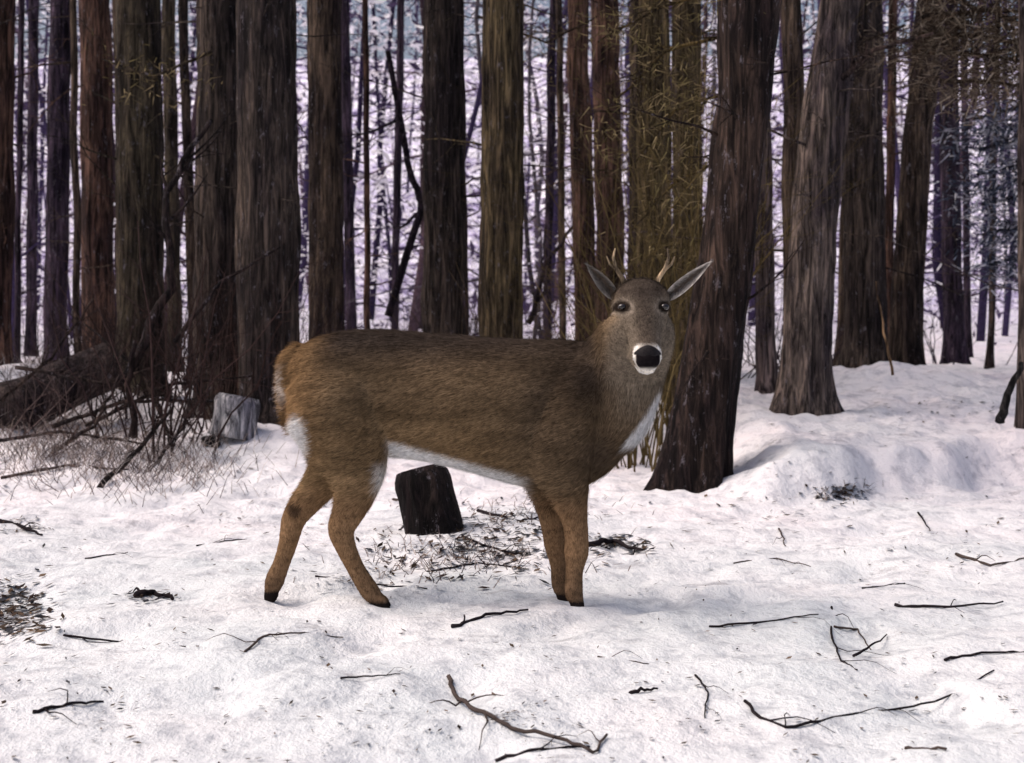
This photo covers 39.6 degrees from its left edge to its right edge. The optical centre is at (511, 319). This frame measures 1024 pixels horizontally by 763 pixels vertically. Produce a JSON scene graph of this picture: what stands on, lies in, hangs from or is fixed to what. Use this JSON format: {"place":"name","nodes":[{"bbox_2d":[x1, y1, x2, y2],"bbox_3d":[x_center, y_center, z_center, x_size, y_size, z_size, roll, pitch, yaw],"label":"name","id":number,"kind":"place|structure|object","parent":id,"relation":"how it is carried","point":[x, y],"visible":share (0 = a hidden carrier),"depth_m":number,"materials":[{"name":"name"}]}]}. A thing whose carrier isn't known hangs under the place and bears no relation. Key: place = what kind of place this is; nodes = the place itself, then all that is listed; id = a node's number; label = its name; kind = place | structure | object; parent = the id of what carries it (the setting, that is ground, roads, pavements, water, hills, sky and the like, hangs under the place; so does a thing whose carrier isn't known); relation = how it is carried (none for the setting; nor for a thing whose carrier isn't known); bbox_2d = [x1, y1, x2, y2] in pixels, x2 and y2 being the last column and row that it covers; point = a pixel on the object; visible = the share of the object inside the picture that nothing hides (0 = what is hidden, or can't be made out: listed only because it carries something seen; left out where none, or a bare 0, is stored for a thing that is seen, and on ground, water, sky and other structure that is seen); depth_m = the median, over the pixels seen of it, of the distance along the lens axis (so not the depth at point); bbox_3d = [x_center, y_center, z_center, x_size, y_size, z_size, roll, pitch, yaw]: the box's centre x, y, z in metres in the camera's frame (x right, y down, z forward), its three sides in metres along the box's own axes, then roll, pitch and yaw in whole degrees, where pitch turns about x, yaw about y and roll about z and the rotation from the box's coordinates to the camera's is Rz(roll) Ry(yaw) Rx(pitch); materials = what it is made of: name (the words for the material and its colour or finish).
{"place":"outdoors","nodes":[
{"label":"outdoors","id":0,"kind":"place"},
{"bbox_2d":[0,56,1023,762],"bbox_3d":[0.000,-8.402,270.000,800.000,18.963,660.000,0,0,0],"label":"snow ground","id":1,"kind":"structure","parent":0,"point":[894,452],"depth_m":5.00,"materials":[{"name":"snow"}]},
{"bbox_2d":[13,0,78,363],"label":"pine tree","id":2,"kind":"object","parent":1,"relation":"on","point":[20,94],"visible":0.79,"depth_m":13.98,"materials":[{"name":"purple plant"}]},
{"bbox_2d":[23,0,72,365],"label":"pine tree","id":3,"kind":"object","parent":1,"relation":"on","point":[57,197],"visible":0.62,"depth_m":15.89,"materials":[{"name":"purple plant"}]},
{"bbox_2d":[0,310,112,439],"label":"bare shrub","id":4,"kind":"object","parent":1,"relation":"on","point":[45,415],"visible":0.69,"depth_m":9.53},
{"bbox_2d":[0,0,112,364],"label":"pine tree","id":5,"kind":"object","parent":1,"relation":"on","point":[8,77],"visible":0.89,"depth_m":11.93,"materials":[{"name":"purple plant"}]},
{"bbox_2d":[0,342,124,429],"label":"fallen log","id":6,"kind":"object","parent":1,"relation":"on","point":[6,412],"visible":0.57,"depth_m":10.17,"materials":[{"name":"wood"}]},
{"bbox_2d":[14,0,115,351],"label":"pine tree","id":7,"kind":"object","parent":1,"relation":"on","point":[97,115],"visible":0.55,"depth_m":13.87,"materials":[{"name":"brown plant"}]},
{"bbox_2d":[32,688,103,723],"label":"fallen twig","id":8,"kind":"object","parent":1,"relation":"on","point":[45,708],"visible":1,"depth_m":3.56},
{"bbox_2d":[23,0,113,356],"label":"pine tree","id":9,"kind":"object","parent":1,"relation":"on","point":[32,195],"visible":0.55,"depth_m":19.94,"materials":[{"name":"brown plant"}]},
{"bbox_2d":[0,417,139,461],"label":"dead branch","id":10,"kind":"object","parent":1,"relation":"on","point":[44,433],"visible":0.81,"depth_m":8.76,"materials":[{"name":"wood"}]},
{"bbox_2d":[0,384,178,478],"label":"bare shrub","id":11,"kind":"object","parent":1,"relation":"on","point":[29,443],"visible":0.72,"depth_m":8.73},
{"bbox_2d":[52,369,132,452],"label":"dead branch","id":12,"kind":"object","parent":1,"relation":"on","point":[96,419],"visible":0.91,"depth_m":8.80,"materials":[{"name":"wood"}]},
{"bbox_2d":[11,216,189,363],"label":"bare shrub","id":13,"kind":"object","parent":1,"relation":"on","point":[74,339],"visible":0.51,"depth_m":12.99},
{"bbox_2d":[8,0,195,396],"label":"pine tree","id":14,"kind":"object","parent":1,"relation":"on","point":[132,156],"visible":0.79,"depth_m":11.83,"materials":[{"name":"brown plant"}]},
{"bbox_2d":[13,429,193,497],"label":"bare shrub","id":15,"kind":"object","parent":1,"relation":"on","point":[83,459],"visible":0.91,"depth_m":8.01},
{"bbox_2d":[15,0,192,353],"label":"pine tree","id":16,"kind":"object","parent":1,"relation":"on","point":[73,123],"visible":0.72,"depth_m":12.97,"materials":[{"name":"brown plant"}]},
{"bbox_2d":[15,338,195,389],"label":"dead branch","id":17,"kind":"object","parent":1,"relation":"on","point":[52,373],"visible":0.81,"depth_m":9.28,"materials":[{"name":"wood"}]},
{"bbox_2d":[1,182,234,423],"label":"bare shrub","id":18,"kind":"object","parent":1,"relation":"on","point":[116,328],"visible":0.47,"depth_m":10.96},
{"bbox_2d":[0,307,235,439],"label":"bare shrub","id":19,"kind":"object","parent":1,"relation":"on","point":[81,412],"visible":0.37,"depth_m":10.07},
{"bbox_2d":[45,0,195,369],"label":"pine tree","id":20,"kind":"object","parent":1,"relation":"on","point":[185,105],"visible":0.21,"depth_m":13.96,"materials":[{"name":"brown plant"}]},
{"bbox_2d":[83,321,169,442],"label":"dead branch","id":21,"kind":"object","parent":1,"relation":"on","point":[147,385],"visible":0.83,"depth_m":9.29,"materials":[{"name":"wood"}]},
{"bbox_2d":[124,340,139,437],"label":"dead branch","id":22,"kind":"object","parent":1,"relation":"on","point":[133,414],"visible":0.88,"depth_m":9.02,"materials":[{"name":"wood"}]},
{"bbox_2d":[51,374,213,428],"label":"dead branch","id":23,"kind":"object","parent":1,"relation":"on","point":[82,416],"visible":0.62,"depth_m":9.18,"materials":[{"name":"wood"}]},
{"bbox_2d":[97,396,170,487],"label":"dead branch","id":24,"kind":"object","parent":1,"relation":"on","point":[138,449],"visible":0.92,"depth_m":8.45,"materials":[{"name":"wood"}]},
{"bbox_2d":[0,203,290,447],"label":"bare shrub","id":25,"kind":"object","parent":1,"relation":"on","point":[93,416],"visible":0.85,"depth_m":9.13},
{"bbox_2d":[0,298,107,402],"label":"dead branch","id":26,"kind":"object","parent":25,"relation":"on","point":[22,382],"visible":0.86,"depth_m":9.58,"materials":[{"name":"wood"}]},
{"bbox_2d":[75,0,238,419],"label":"pine tree","id":27,"kind":"object","parent":1,"relation":"on","point":[216,34],"visible":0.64,"depth_m":10.85,"materials":[{"name":"brown plant"}]},
{"bbox_2d":[80,28,222,113],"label":"pine branch","id":28,"kind":"object","parent":27,"relation":"attached to","point":[191,60],"visible":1,"depth_m":10.40,"materials":[{"name":"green plant"}]},
{"bbox_2d":[123,65,238,376],"bbox_3d":[-2.200,-0.671,9.564,0.857,2.105,0.403,0,0,-27],"label":"dead branch","id":29,"kind":"object","parent":27,"relation":"attached to","point":[166,235],"visible":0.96,"depth_m":9.45,"materials":[{"name":"wood"}]},
{"bbox_2d":[12,254,306,389],"bbox_3d":[-3.001,0.002,12.946,3.107,1.473,3.519,0,0,-27],"label":"bare shrub","id":30,"kind":"object","parent":1,"relation":"on","point":[187,353],"visible":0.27,"depth_m":13.24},
{"bbox_2d":[84,357,251,426],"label":"dead branch","id":31,"kind":"object","parent":1,"relation":"on","point":[124,406],"visible":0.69,"depth_m":9.44,"materials":[{"name":"wood"}]},
{"bbox_2d":[161,0,195,372],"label":"pine tree","id":32,"kind":"object","parent":1,"relation":"on","point":[170,117],"visible":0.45,"depth_m":16.93,"materials":[{"name":"brown plant"}]},
{"bbox_2d":[146,341,213,471],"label":"dead branch","id":33,"kind":"object","parent":1,"relation":"on","point":[185,423],"visible":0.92,"depth_m":8.78,"materials":[{"name":"wood"}]},
{"bbox_2d":[5,164,362,434],"bbox_3d":[-2.372,-0.283,10.341,2.124,2.296,3.171,0,0,38],"label":"bare shrub","id":34,"kind":"object","parent":1,"relation":"on","point":[226,354],"visible":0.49,"depth_m":10.16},
{"bbox_2d":[0,59,376,463],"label":"bare shrub","id":35,"kind":"object","parent":1,"relation":"on","point":[168,394],"visible":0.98,"depth_m":8.89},
{"bbox_2d":[173,243,280,342],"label":"dead branch","id":36,"kind":"object","parent":35,"relation":"on","point":[197,311],"visible":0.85,"depth_m":9.38,"materials":[{"name":"wood"}]},
{"bbox_2d":[67,219,380,410],"bbox_3d":[-2.021,-0.080,11.203,2.400,1.847,3.008,0,0,0],"label":"bare shrub","id":37,"kind":"object","parent":1,"relation":"on","point":[303,302],"visible":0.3,"depth_m":11.11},
{"bbox_2d":[208,392,260,440],"bbox_3d":[-1.826,0.641,9.343,0.346,0.334,0.317,0,0,-44],"label":"tree stump","id":38,"kind":"object","parent":1,"relation":"on","point":[245,415],"visible":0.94,"depth_m":9.22,"materials":[{"name":"wood"}]},
{"bbox_2d":[87,186,398,434],"bbox_3d":[-1.880,-0.280,9.962,2.529,2.232,1.766,0,0,0],"label":"bare shrub","id":39,"kind":"object","parent":1,"relation":"on","point":[198,396],"visible":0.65,"depth_m":9.80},
{"bbox_2d":[126,0,412,424],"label":"pine tree","id":40,"kind":"object","parent":1,"relation":"on","point":[267,188],"visible":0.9,"depth_m":9.81,"materials":[{"name":"brown plant"}]},
{"bbox_2d":[298,0,421,338],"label":"pine tree","id":41,"kind":"object","parent":1,"relation":"on","point":[325,137],"visible":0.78,"depth_m":12.87,"materials":[{"name":"brown plant"}]},
{"bbox_2d":[305,50,422,316],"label":"dead branch","id":42,"kind":"object","parent":41,"relation":"attached to","point":[401,272],"visible":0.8,"depth_m":13.23,"materials":[{"name":"wood"}]},
{"bbox_2d":[302,0,422,329],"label":"pine tree","id":43,"kind":"object","parent":1,"relation":"on","point":[348,184],"visible":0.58,"depth_m":19.94,"materials":[{"name":"brown plant"}]},
{"bbox_2d":[303,0,464,329],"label":"pine tree","id":44,"kind":"object","parent":1,"relation":"on","point":[394,259],"visible":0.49,"depth_m":18.95,"materials":[{"name":"plant"}]},
{"bbox_2d":[298,0,477,328],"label":"pine tree","id":45,"kind":"object","parent":1,"relation":"on","point":[366,177],"visible":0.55,"depth_m":13.97,"materials":[{"name":"brown plant"}]},
{"bbox_2d":[297,0,555,335],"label":"pine tree","id":46,"kind":"object","parent":1,"relation":"on","point":[443,24],"visible":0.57,"depth_m":11.85,"materials":[{"name":"brown plant"}]},
{"bbox_2d":[395,463,463,535],"bbox_3d":[-0.383,0.872,6.594,0.339,0.423,0.336,0,0,0],"label":"tree stump","id":47,"kind":"object","parent":1,"relation":"on","point":[427,500],"visible":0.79,"depth_m":6.49,"materials":[{"name":"wood"}]},
{"bbox_2d":[0,347,883,587],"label":"dry grass","id":48,"kind":"structure","parent":1,"relation":"on","point":[75,455],"depth_m":8.45,"materials":[{"name":"plant"}]},
{"bbox_2d":[394,1,524,333],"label":"pine tree","id":49,"kind":"object","parent":1,"relation":"on","point":[466,276],"visible":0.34,"depth_m":14.98,"materials":[{"name":"purple plant"}]},
{"bbox_2d":[264,248,712,607],"bbox_3d":[-0.089,0.383,4.944,1.601,1.266,0.516,0,0,0],"label":"white tailed deer","id":50,"kind":"object","parent":1,"relation":"on","point":[555,428],"visible":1,"depth_m":4.87},
{"bbox_2d":[292,182,685,339],"bbox_3d":[-0.022,-0.089,11.035,3.058,2.204,2.972,0,0,0],"label":"bare shrub","id":51,"kind":"object","parent":1,"relation":"on","point":[534,328],"visible":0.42,"depth_m":10.53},
{"bbox_2d":[363,208,619,340],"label":"bare shrub","id":52,"kind":"object","parent":1,"relation":"on","point":[476,311],"visible":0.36,"depth_m":12.22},
{"bbox_2d":[386,0,623,338],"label":"pine tree","id":53,"kind":"object","parent":1,"relation":"on","point":[503,74],"visible":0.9,"depth_m":10.86,"materials":[{"name":"brown plant"}]},
{"bbox_2d":[463,8,610,86],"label":"pine branch","id":54,"kind":"object","parent":53,"relation":"attached to","point":[550,40],"visible":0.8,"depth_m":12.00,"materials":[{"name":"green plant"}]},
{"bbox_2d":[0,400,1023,762],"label":"leaf litter","id":55,"kind":"object","parent":1,"relation":"on","point":[36,596],"visible":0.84,"depth_m":5.39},
{"bbox_2d":[11,0,1018,347],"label":"distant forest","id":56,"kind":"object","parent":1,"relation":"on","point":[937,238],"visible":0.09,"depth_m":25.69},
{"bbox_2d":[13,0,1017,344],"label":"distant foliage","id":57,"kind":"object","parent":1,"relation":"on","point":[475,132],"visible":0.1,"depth_m":30.05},
{"bbox_2d":[430,674,607,753],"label":"fallen twig","id":58,"kind":"object","parent":1,"relation":"on","point":[478,710],"visible":1,"depth_m":3.49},
{"bbox_2d":[472,0,595,338],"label":"pine tree","id":59,"kind":"object","parent":1,"relation":"on","point":[550,149],"visible":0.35,"depth_m":17.95,"materials":[{"name":"brown plant"}]},
{"bbox_2d":[470,0,628,339],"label":"pine tree","id":60,"kind":"object","parent":1,"relation":"on","point":[560,100],"visible":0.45,"depth_m":15.97,"materials":[{"name":"brown plant"}]},
{"bbox_2d":[523,0,627,340],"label":"pine tree","id":61,"kind":"object","parent":1,"relation":"on","point":[584,90],"visible":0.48,"depth_m":13.91,"materials":[{"name":"brown plant"}]},
{"bbox_2d":[526,187,602,324],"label":"dead branch","id":62,"kind":"object","parent":61,"relation":"attached to","point":[540,284],"visible":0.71,"depth_m":13.98,"materials":[{"name":"wood"}]},
{"bbox_2d":[475,0,706,321],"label":"pine tree","id":63,"kind":"object","parent":1,"relation":"on","point":[606,63],"visible":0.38,"depth_m":14.88,"materials":[{"name":"brown plant"}]},
{"bbox_2d":[480,0,716,322],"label":"pine tree","id":64,"kind":"object","parent":1,"relation":"on","point":[633,65],"visible":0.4,"depth_m":11.97,"materials":[{"name":"brown plant"}]},
{"bbox_2d":[589,538,652,554],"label":"fallen twig","id":65,"kind":"object","parent":1,"relation":"on","point":[600,541],"visible":0.93,"depth_m":6.25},
{"bbox_2d":[504,0,776,415],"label":"pine tree","id":66,"kind":"object","parent":1,"relation":"on","point":[666,38],"visible":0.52,"depth_m":11.58,"materials":[{"name":"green plant"}]},
{"bbox_2d":[345,0,960,455],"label":"bare shrub","id":67,"kind":"object","parent":1,"relation":"on","point":[675,266],"visible":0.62,"depth_m":10.30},
{"bbox_2d":[545,0,781,399],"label":"pine tree","id":68,"kind":"object","parent":1,"relation":"on","point":[650,31],"visible":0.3,"depth_m":12.84,"materials":[{"name":"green plant"}]},
{"bbox_2d":[437,23,899,471],"bbox_3d":[0.978,-0.521,9.302,3.397,3.139,3.813,0,0,0],"label":"bare shrub","id":69,"kind":"object","parent":1,"relation":"on","point":[633,461],"visible":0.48,"depth_m":9.47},
{"bbox_2d":[560,0,837,389],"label":"pine tree","id":70,"kind":"object","parent":1,"relation":"on","point":[682,7],"visible":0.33,"depth_m":12.29,"materials":[{"name":"brown plant"}]},
{"bbox_2d":[574,62,904,393],"bbox_3d":[2.108,-5.639,11.473,3.995,12.756,3.595,0,0,0],"label":"pine tree","id":71,"kind":"object","parent":1,"relation":"on","point":[766,364],"visible":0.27,"depth_m":11.43,"materials":[{"name":"brown plant"}]},
{"bbox_2d":[777,5,939,91],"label":"pine branch","id":72,"kind":"object","parent":71,"relation":"attached to","point":[875,36],"visible":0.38,"depth_m":10.99,"materials":[{"name":"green plant"}]},
{"bbox_2d":[877,0,1018,114],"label":"pine branch","id":73,"kind":"object","parent":71,"relation":"attached to","point":[963,40],"visible":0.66,"depth_m":10.37,"materials":[{"name":"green plant"}]},
{"bbox_2d":[617,0,909,317],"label":"pine tree","id":74,"kind":"object","parent":1,"relation":"on","point":[792,53],"visible":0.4,"depth_m":10.74,"materials":[{"name":"brown plant"}]},
{"bbox_2d":[866,0,1018,59],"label":"pine branch","id":75,"kind":"object","parent":74,"relation":"attached to","point":[963,3],"visible":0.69,"depth_m":10.33,"materials":[{"name":"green plant"}]},
{"bbox_2d":[881,0,1018,69],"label":"pine branch","id":76,"kind":"object","parent":75,"relation":"attached to","point":[926,16],"visible":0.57,"depth_m":10.38,"materials":[{"name":"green plant"}]},
{"bbox_2d":[543,0,1016,492],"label":"pine tree","id":77,"kind":"object","parent":1,"relation":"on","point":[696,454],"visible":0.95,"depth_m":8.05,"materials":[{"name":"brown plant"}]},
{"bbox_2d":[562,0,715,88],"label":"pine branch","id":78,"kind":"object","parent":77,"relation":"attached to","point":[621,27],"visible":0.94,"depth_m":8.68,"materials":[{"name":"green plant"}]},
{"bbox_2d":[557,69,781,190],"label":"pine branch","id":79,"kind":"object","parent":77,"relation":"attached to","point":[684,114],"visible":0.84,"depth_m":8.71,"materials":[{"name":"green plant"}]},
{"bbox_2d":[560,0,783,163],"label":"pine branch","id":80,"kind":"object","parent":77,"relation":"attached to","point":[691,43],"visible":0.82,"depth_m":8.54,"materials":[{"name":"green plant"}]},
{"bbox_2d":[595,131,769,276],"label":"pine branch","id":81,"kind":"object","parent":77,"relation":"attached to","point":[704,168],"visible":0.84,"depth_m":9.20,"materials":[{"name":"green plant"}]},
{"bbox_2d":[631,0,1017,415],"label":"pine tree","id":82,"kind":"object","parent":1,"relation":"on","point":[805,383],"visible":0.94,"depth_m":9.86,"materials":[{"name":"brown plant"}]},
{"bbox_2d":[840,26,933,81],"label":"dead branch","id":83,"kind":"object","parent":82,"relation":"attached to","point":[857,64],"visible":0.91,"depth_m":9.71,"materials":[{"name":"wood"}]},
{"bbox_2d":[859,30,1018,125],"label":"pine branch","id":84,"kind":"object","parent":82,"relation":"attached to","point":[973,87],"visible":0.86,"depth_m":10.38,"materials":[{"name":"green plant"}]},
{"bbox_2d":[780,1,907,366],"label":"pine tree","id":85,"kind":"object","parent":1,"relation":"on","point":[840,323],"visible":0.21,"depth_m":14.96,"materials":[{"name":"brown plant"}]},
{"bbox_2d":[743,149,990,369],"bbox_3d":[2.913,-0.615,14.151,3.314,2.382,3.026,0,0,-40],"label":"bare shrub","id":86,"kind":"object","parent":1,"relation":"on","point":[834,321],"visible":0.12,"depth_m":13.81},
{"bbox_2d":[743,670,994,732],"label":"fallen twig","id":87,"kind":"object","parent":1,"relation":"on","point":[755,713],"visible":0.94,"depth_m":3.63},
{"bbox_2d":[834,0,1014,367],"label":"pine tree","id":88,"kind":"object","parent":1,"relation":"on","point":[864,336],"visible":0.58,"depth_m":12.84,"materials":[{"name":"brown plant"}]},
{"bbox_2d":[837,0,1023,428],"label":"pine tree","id":89,"kind":"object","parent":1,"relation":"on","point":[1019,416],"visible":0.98,"depth_m":9.48,"materials":[{"name":"brown plant"}]},
{"bbox_2d":[883,0,1001,365],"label":"pine tree","id":90,"kind":"object","parent":1,"relation":"on","point":[905,337],"visible":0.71,"depth_m":13.38,"materials":[{"name":"brown plant"}]},
{"bbox_2d":[930,164,1017,236],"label":"pine branch","id":91,"kind":"object","parent":90,"relation":"attached to","point":[1003,198],"visible":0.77,"depth_m":14.44,"materials":[{"name":"green plant"}]},
{"bbox_2d":[953,197,1017,270],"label":"pine branch","id":92,"kind":"object","parent":90,"relation":"attached to","point":[1003,229],"visible":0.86,"depth_m":14.42,"materials":[{"name":"green plant"}]},
{"bbox_2d":[883,0,1009,333],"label":"pine tree","id":93,"kind":"object","parent":1,"relation":"on","point":[890,175],"visible":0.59,"depth_m":14.56,"materials":[{"name":"brown plant"}]},
{"bbox_2d":[931,113,1017,176],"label":"pine branch","id":94,"kind":"object","parent":93,"relation":"attached to","point":[993,145],"visible":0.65,"depth_m":14.44,"materials":[{"name":"green plant"}]},
{"bbox_2d":[933,77,1018,165],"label":"pine branch","id":95,"kind":"object","parent":93,"relation":"attached to","point":[997,128],"visible":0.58,"depth_m":14.36,"materials":[{"name":"green plant"}]},
{"bbox_2d":[924,5,987,357],"bbox_3d":[5.237,-5.504,16.762,1.064,12.192,2.784,0,0,27],"label":"pine tree","id":96,"kind":"object","parent":1,"relation":"on","point":[966,260],"visible":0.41,"depth_m":16.96,"materials":[{"name":"brown plant"}]},
{"bbox_2d":[902,0,1011,364],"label":"pine tree","id":97,"kind":"object","parent":1,"relation":"on","point":[949,244],"visible":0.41,"depth_m":15.91,"materials":[{"name":"brown plant"}]},
{"bbox_2d":[945,242,1017,303],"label":"pine branch","id":98,"kind":"object","parent":97,"relation":"attached to","point":[1001,262],"visible":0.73,"depth_m":14.43,"materials":[{"name":"green plant"}]},
{"bbox_2d":[923,266,1016,364],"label":"bare shrub","id":99,"kind":"object","parent":1,"relation":"on","point":[932,350],"visible":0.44,"depth_m":15.58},
{"bbox_2d":[925,0,1017,368],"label":"pine tree","id":100,"kind":"object","parent":1,"relation":"on","point":[989,362],"visible":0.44,"depth_m":14.97,"materials":[{"name":"brown plant"}]},
{"bbox_2d":[929,121,1017,220],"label":"pine branch","id":101,"kind":"object","parent":100,"relation":"attached to","point":[1002,168],"visible":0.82,"depth_m":14.37,"materials":[{"name":"green plant"}]},
{"bbox_2d":[995,361,1023,423],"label":"dead branch","id":102,"kind":"object","parent":1,"relation":"on","point":[1001,416],"visible":1,"depth_m":8.63,"materials":[{"name":"wood"}]},
{"bbox_2d":[15,0,1018,59],"label":"sky","id":103,"kind":"structure","parent":0,"point":[407,23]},
{"bbox_2d":[862,3,1018,103],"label":"pine branch","id":104,"kind":"object","parent":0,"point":[962,52],"visible":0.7,"depth_m":10.34,"materials":[{"name":"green plant"}]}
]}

